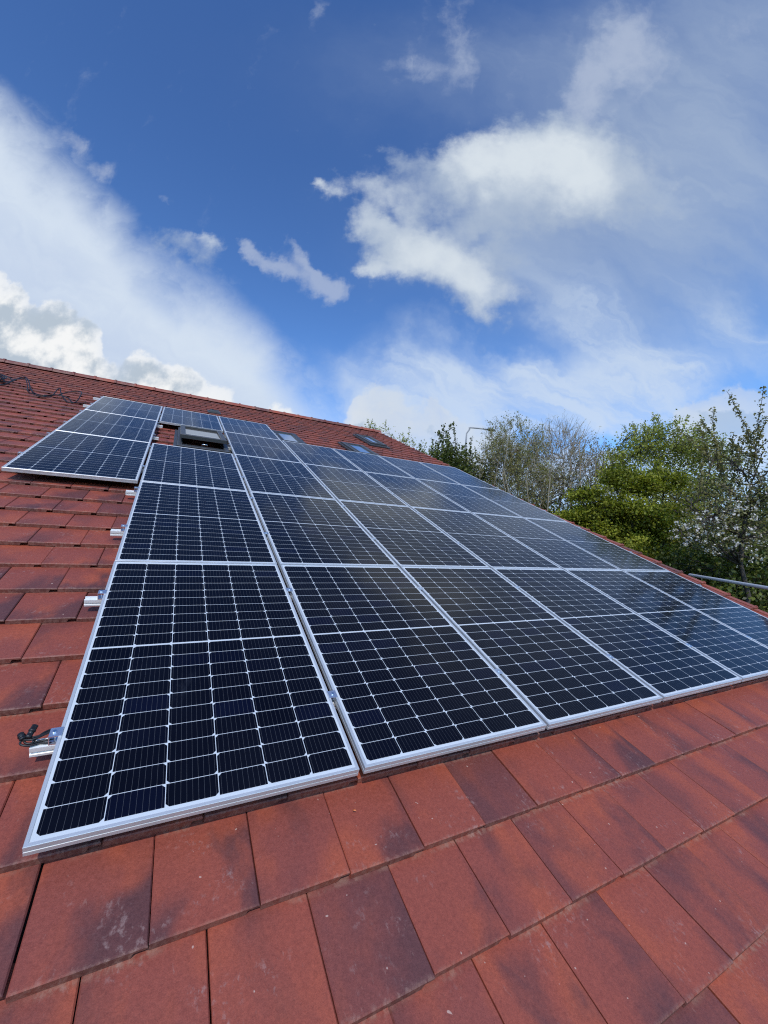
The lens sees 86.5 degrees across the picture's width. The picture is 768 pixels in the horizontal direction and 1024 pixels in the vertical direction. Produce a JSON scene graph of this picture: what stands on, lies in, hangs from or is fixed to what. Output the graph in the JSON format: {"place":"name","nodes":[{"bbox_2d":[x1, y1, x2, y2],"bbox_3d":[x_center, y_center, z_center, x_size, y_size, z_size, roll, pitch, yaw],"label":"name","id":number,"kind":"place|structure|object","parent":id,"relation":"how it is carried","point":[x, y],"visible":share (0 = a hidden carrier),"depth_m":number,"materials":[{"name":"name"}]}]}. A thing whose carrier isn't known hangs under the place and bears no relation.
{"place":"outdoors","nodes":[
{"label":"outdoors","id":0,"kind":"place"},
{"bbox_2d":[0,0,767,578],"label":"sky","id":1,"kind":"structure","parent":0,"point":[422,216],"materials":[{"name":"blue"}]},
{"bbox_3d":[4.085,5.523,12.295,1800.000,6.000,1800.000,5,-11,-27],"label":"ground","id":2,"kind":"structure","parent":0,"visible":0},
{"bbox_2d":[364,419,395,436],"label":"young tree","id":3,"kind":"object","parent":2,"relation":"on","point":[379,426],"visible":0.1,"depth_m":21.88,"materials":[{"name":"green plant"}]},
{"bbox_2d":[0,358,767,1023],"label":"house","id":4,"kind":"structure","parent":2,"relation":"on","point":[610,868],"depth_m":1.45,"materials":[{"name":"concrete"}]},
{"bbox_2d":[0,374,89,403],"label":"cable","id":5,"kind":"object","parent":4,"relation":"on","point":[2,377],"visible":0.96,"depth_m":7.46,"materials":[{"name":"black plastic"}]},
{"bbox_2d":[63,421,158,439],"bbox_3d":[-3.932,-1.193,5.958,1.144,0.125,0.336,5,19,-27],"label":"mounting rail","id":6,"kind":"object","parent":4,"relation":"attached to","point":[155,438],"visible":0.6,"depth_m":6.07,"materials":[{"name":"metal"}]},
{"bbox_2d":[55,409,157,444],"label":"solar panel","id":7,"kind":"object","parent":6,"relation":"attached to","point":[92,422],"visible":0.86,"depth_m":5.94,"materials":[{"name":"blue glass"}]},
{"bbox_2d":[83,403,275,433],"bbox_3d":[-3.782,-1.766,7.953,3.344,0.124,0.339,5,19,-27],"label":"mounting rail","id":8,"kind":"object","parent":4,"relation":"attached to","point":[84,405],"visible":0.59,"depth_m":7.10,"materials":[{"name":"metal"}]},
{"bbox_2d":[85,396,162,420],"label":"solar panel","id":9,"kind":"object","parent":8,"relation":"attached to","point":[125,407],"visible":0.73,"depth_m":7.45,"materials":[{"name":"blue glass"}]},
{"bbox_2d":[159,407,222,432],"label":"solar panel","id":10,"kind":"object","parent":8,"relation":"attached to","point":[173,416],"visible":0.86,"depth_m":7.88,"materials":[{"name":"blue glass"}]},
{"bbox_2d":[219,416,279,439],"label":"solar panel","id":11,"kind":"object","parent":8,"relation":"attached to","point":[246,427],"visible":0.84,"depth_m":8.44,"materials":[{"name":"blue glass"}]},
{"bbox_2d":[173,425,231,453],"bbox_3d":[-2.987,-1.098,6.694,0.820,0.988,1.313,5,-11,-27],"label":"roof window","id":12,"kind":"structure","parent":4,"relation":"in","point":[187,432],"depth_m":6.36,"materials":[{"name":"grey glass"}]},
{"bbox_2d":[46,432,509,493],"bbox_3d":[-0.789,-0.660,6.746,7.508,0.124,0.340,5,19,-27],"label":"mounting rail","id":13,"kind":"object","parent":4,"relation":"attached to","point":[233,457],"visible":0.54,"depth_m":5.85,"materials":[{"name":"metal"}]},
{"bbox_2d":[17,451,545,510],"bbox_3d":[-0.386,-0.306,5.914,7.508,0.124,0.341,5,19,-27],"label":"mounting rail","id":14,"kind":"object","parent":4,"relation":"attached to","point":[144,466],"visible":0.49,"depth_m":4.55,"materials":[{"name":"metal"}]},
{"bbox_2d":[1,430,149,482],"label":"solar panel","id":15,"kind":"object","parent":14,"relation":"attached to","point":[70,454],"visible":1,"depth_m":4.35,"materials":[{"name":"blue glass"}]},
{"bbox_2d":[140,443,246,490],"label":"solar panel","id":16,"kind":"object","parent":14,"relation":"attached to","point":[170,464],"visible":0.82,"depth_m":4.91,"materials":[{"name":"blue glass"}]},
{"bbox_2d":[234,454,335,499],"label":"solar panel","id":17,"kind":"object","parent":14,"relation":"attached to","point":[267,475],"visible":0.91,"depth_m":5.42,"materials":[{"name":"blue glass"}]},
{"bbox_2d":[304,463,408,506],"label":"solar panel","id":18,"kind":"object","parent":14,"relation":"attached to","point":[349,485],"visible":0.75,"depth_m":5.91,"materials":[{"name":"blue glass"}]},
{"bbox_2d":[364,472,468,511],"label":"solar panel","id":19,"kind":"object","parent":14,"relation":"attached to","point":[411,492],"visible":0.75,"depth_m":6.42,"materials":[{"name":"blue glass"}]},
{"bbox_2d":[416,479,522,517],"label":"solar panel","id":20,"kind":"object","parent":14,"relation":"attached to","point":[467,499],"visible":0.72,"depth_m":6.92,"materials":[{"name":"blue glass"}]},
{"bbox_2d":[463,485,566,521],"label":"solar panel","id":21,"kind":"object","parent":14,"relation":"attached to","point":[516,505],"visible":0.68,"depth_m":7.42,"materials":[{"name":"blue glass"}]},
{"bbox_2d":[272,430,305,443],"bbox_3d":[-2.074,-1.569,8.816,0.680,0.700,1.207,5,-11,-27],"label":"roof window","id":22,"kind":"structure","parent":4,"relation":"in","point":[285,436],"depth_m":8.87,"materials":[{"name":"blue glass"}]},
{"bbox_2d":[125,487,580,527],"bbox_3d":[0.374,0.012,5.487,6.510,0.124,0.339,5,19,-27],"label":"mounting rail","id":23,"kind":"object","parent":4,"relation":"attached to","point":[131,492],"visible":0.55,"depth_m":3.89,"materials":[{"name":"metal"}]},
{"bbox_2d":[338,441,379,455],"bbox_3d":[-0.554,-1.438,9.610,0.700,0.700,1.207,5,-11,-27],"label":"roof window","id":24,"kind":"structure","parent":4,"relation":"in","point":[353,447],"depth_m":9.64,"materials":[{"name":"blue glass"}]},
{"bbox_2d":[110,524,632,552],"bbox_3d":[0.759,0.348,4.696,6.508,0.125,0.342,5,19,-27],"label":"mounting rail","id":25,"kind":"object","parent":4,"relation":"on","point":[116,532],"visible":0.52,"depth_m":3.10,"materials":[{"name":"metal"}]},
{"bbox_2d":[115,481,276,563],"bbox_3d":[-1.633,0.056,3.606,1.038,0.039,1.751,5,19,-27],"label":"solar panel","id":26,"kind":"object","parent":25,"relation":"on","point":[166,522],"visible":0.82,"depth_m":3.37,"materials":[{"name":"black glass"}]},
{"bbox_2d":[249,491,397,567],"bbox_3d":[-0.697,0.137,4.094,1.038,0.035,1.751,5,19,-27],"label":"solar panel","id":27,"kind":"object","parent":25,"relation":"attached to","point":[301,530],"visible":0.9,"depth_m":3.88,"materials":[{"name":"blue glass"}]},
{"bbox_2d":[338,500,489,567],"bbox_3d":[0.240,0.217,4.585,1.038,0.036,1.751,5,19,-28],"label":"solar panel","id":28,"kind":"object","parent":25,"relation":"on","point":[406,536],"visible":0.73,"depth_m":4.39,"materials":[{"name":"blue glass"}]},
{"bbox_2d":[411,507,561,568],"bbox_3d":[1.181,0.299,5.073,1.038,0.036,1.751,5,19,-27],"label":"solar panel","id":29,"kind":"object","parent":25,"relation":"attached to","point":[489,545],"visible":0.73,"depth_m":4.90,"materials":[{"name":"blue glass"}]},
{"bbox_2d":[472,513,619,569],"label":"solar panel","id":30,"kind":"object","parent":25,"relation":"on","point":[555,549],"visible":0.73,"depth_m":5.41,"materials":[{"name":"blue glass"}]},
{"bbox_2d":[525,518,668,570],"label":"solar panel","id":31,"kind":"object","parent":25,"relation":"attached to","point":[620,558],"visible":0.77,"depth_m":5.90,"materials":[{"name":"blue glass"}]},
{"bbox_2d":[353,434,389,448],"bbox_3d":[-0.380,-2.019,11.649,0.600,0.719,1.241,5,-11,-27],"label":"roof window","id":32,"kind":"structure","parent":4,"relation":"in","point":[369,440],"depth_m":11.42,"materials":[{"name":"grey glass"}]},
{"bbox_2d":[29,636,751,756],"bbox_3d":[1.553,1.041,3.073,6.496,0.124,0.342,5,19,-27],"label":"mounting rail","id":33,"kind":"object","parent":4,"relation":"on","point":[44,749],"visible":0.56,"depth_m":1.47,"materials":[{"name":"metal"}]},
{"bbox_2d":[17,724,53,746],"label":"cable plugs","id":34,"kind":"object","parent":33,"relation":"attached to","point":[23,737],"visible":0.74,"depth_m":1.45,"materials":[{"name":"black plastic"}]},
{"bbox_2d":[22,561,358,856],"bbox_3d":[-0.917,0.685,2.125,1.038,0.035,1.751,5,19,-27],"label":"solar panel","id":35,"kind":"object","parent":33,"relation":"attached to","point":[199,688],"visible":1,"depth_m":1.72,"materials":[{"name":"black glass"}]},
{"bbox_2d":[280,565,546,773],"bbox_3d":[0.024,0.767,2.616,1.038,0.036,1.751,5,19,-27],"label":"solar panel","id":36,"kind":"object","parent":33,"relation":"attached to","point":[410,674],"visible":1,"depth_m":2.28,"materials":[{"name":"black glass"}]},
{"bbox_2d":[400,566,662,729],"bbox_3d":[0.959,0.847,3.103,1.038,0.035,1.751,5,19,-27],"label":"solar panel","id":37,"kind":"object","parent":33,"relation":"attached to","point":[556,671],"visible":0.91,"depth_m":2.81,"materials":[{"name":"black glass"}]},
{"bbox_2d":[492,568,741,700],"bbox_3d":[1.897,0.927,3.594,1.038,0.036,1.751,5,19,-27],"label":"solar panel","id":38,"kind":"object","parent":33,"relation":"attached to","point":[666,666],"visible":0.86,"depth_m":3.34,"materials":[{"name":"blue glass"}]},
{"bbox_2d":[564,569,767,681],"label":"solar panel","id":39,"kind":"object","parent":33,"relation":"attached to","point":[743,657],"visible":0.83,"depth_m":3.91,"materials":[{"name":"blue glass"}]},
{"bbox_2d":[623,570,767,647],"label":"solar panel","id":40,"kind":"object","parent":33,"relation":"attached to","point":[745,621],"visible":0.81,"depth_m":4.64,"materials":[{"name":"blue glass"}]},
{"bbox_2d":[84,584,701,605],"bbox_3d":[1.153,0.693,3.888,6.504,0.125,0.339,5,19,-27],"label":"mounting rail","id":41,"kind":"object","parent":4,"relation":"on","point":[92,600],"visible":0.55,"depth_m":2.29,"materials":[{"name":"metal"}]},
{"bbox_2d":[391,427,432,453],"bbox_3d":[1.666,2.685,18.934,3.052,13.812,2.647,-6,-11,32],"label":"young tree","id":42,"kind":"object","parent":2,"relation":"on","point":[405,440],"visible":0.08,"depth_m":19.59,"materials":[{"name":"green plant"}]},
{"bbox_2d":[418,421,497,484],"bbox_3d":[2.790,2.637,15.257,3.311,12.764,3.018,5,-11,-27],"label":"evergreen tree","id":43,"kind":"object","parent":2,"relation":"on","point":[449,455],"visible":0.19,"depth_m":15.50,"materials":[{"name":"green plant"}]},
{"bbox_2d":[465,427,494,449],"bbox_3d":[4.662,2.632,18.841,1.561,13.741,0.178,0,-9,-1],"label":"street lamp","id":44,"kind":"object","parent":2,"relation":"on","point":[473,428],"visible":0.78,"depth_m":19.89,"materials":[{"name":"metal"}]},
{"bbox_2d":[462,410,561,512],"bbox_3d":[4.837,2.449,14.558,3.928,12.848,3.688,5,-11,-27],"label":"bare tree","id":45,"kind":"object","parent":2,"relation":"on","point":[512,464],"visible":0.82,"depth_m":15.01,"materials":[{"name":"grey plant"}]},
{"bbox_2d":[514,409,600,509],"bbox_3d":[7.808,2.341,17.869,4.431,14.161,3.995,5,-11,-27],"label":"bare tree","id":46,"kind":"object","parent":2,"relation":"on","point":[566,436],"visible":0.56,"depth_m":18.19,"materials":[{"name":"grey plant"}]},
{"bbox_2d":[521,460,598,512],"bbox_3d":[6.751,3.432,15.672,3.668,11.260,2.992,-1,-9,4],"label":"blossom tree","id":47,"kind":"object","parent":2,"relation":"on","point":[561,483],"visible":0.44,"depth_m":15.98,"materials":[{"name":"grey plant"}]},
{"bbox_2d":[559,426,631,506],"bbox_3d":[9.218,2.808,16.724,3.024,12.840,2.924,2,-10,-14],"label":"sapling","id":48,"kind":"object","parent":2,"relation":"on","point":[596,467],"visible":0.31,"depth_m":17.45,"materials":[{"name":"green plant"}]},
{"bbox_2d":[507,488,694,544],"bbox_3d":[7.391,3.960,15.023,9.084,10.036,3.665,0,-9,-1],"label":"hedge bush","id":49,"kind":"object","parent":2,"relation":"on","point":[554,503],"depth_m":15.17,"materials":[{"name":"green plant"}]},
{"bbox_2d":[551,450,712,565],"bbox_3d":[7.379,3.258,11.927,4.966,10.398,2.878,1,-9,-4],"label":"maple tree","id":50,"kind":"object","parent":2,"relation":"on","point":[637,525],"visible":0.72,"depth_m":12.05,"materials":[{"name":"green plant"}]},
{"bbox_2d":[593,409,753,530],"bbox_3d":[10.416,2.503,13.950,5.404,12.545,3.264,-1,-9,8],"label":"tree","id":51,"kind":"object","parent":2,"relation":"on","point":[685,450],"visible":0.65,"depth_m":14.35,"materials":[{"name":"green plant"}]},
{"bbox_2d":[644,524,767,612],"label":"laurel bush","id":52,"kind":"object","parent":2,"relation":"on","point":[756,572],"visible":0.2,"depth_m":10.26,"materials":[{"name":"green plant"}]},
{"bbox_2d":[649,483,767,584],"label":"hedge bush","id":53,"kind":"object","parent":2,"relation":"on","point":[711,526],"visible":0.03,"depth_m":12.79,"materials":[{"name":"green plant"}]},
{"bbox_2d":[663,386,767,603],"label":"cherry tree","id":54,"kind":"object","parent":2,"relation":"on","point":[744,533],"visible":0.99,"depth_m":9.52,"materials":[{"name":"white plant"}]},
{"bbox_2d":[688,574,767,589],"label":"scaffold pole","id":55,"kind":"object","parent":2,"relation":"on","point":[733,582],"visible":0.91,"depth_m":6.08,"materials":[{"name":"metal"}]},
{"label":"rail","id":56,"kind":"object","parent":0,"visible":0},
{"bbox_2d":[224,431,301,462],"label":"solar panel","id":57,"kind":"object","parent":56,"relation":"attached to","point":[254,446],"visible":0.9,"depth_m":6.93,"materials":[{"name":"blue glass"}]},
{"bbox_2d":[282,440,360,470],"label":"solar panel","id":58,"kind":"object","parent":56,"relation":"attached to","point":[316,455],"visible":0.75,"depth_m":7.43,"materials":[{"name":"blue glass"}]},
{"bbox_2d":[333,448,413,477],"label":"solar panel","id":59,"kind":"object","parent":56,"relation":"attached to","point":[365,462],"visible":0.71,"depth_m":7.91,"materials":[{"name":"blue glass"}]},
{"bbox_2d":[378,455,458,483],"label":"solar panel","id":60,"kind":"object","parent":56,"relation":"attached to","point":[416,470],"visible":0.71,"depth_m":8.42,"materials":[{"name":"blue glass"}]},
{"bbox_2d":[419,462,499,489],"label":"solar panel","id":61,"kind":"object","parent":56,"relation":"attached to","point":[457,475],"visible":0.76,"depth_m":8.91,"materials":[{"name":"blue glass"}]}
]}

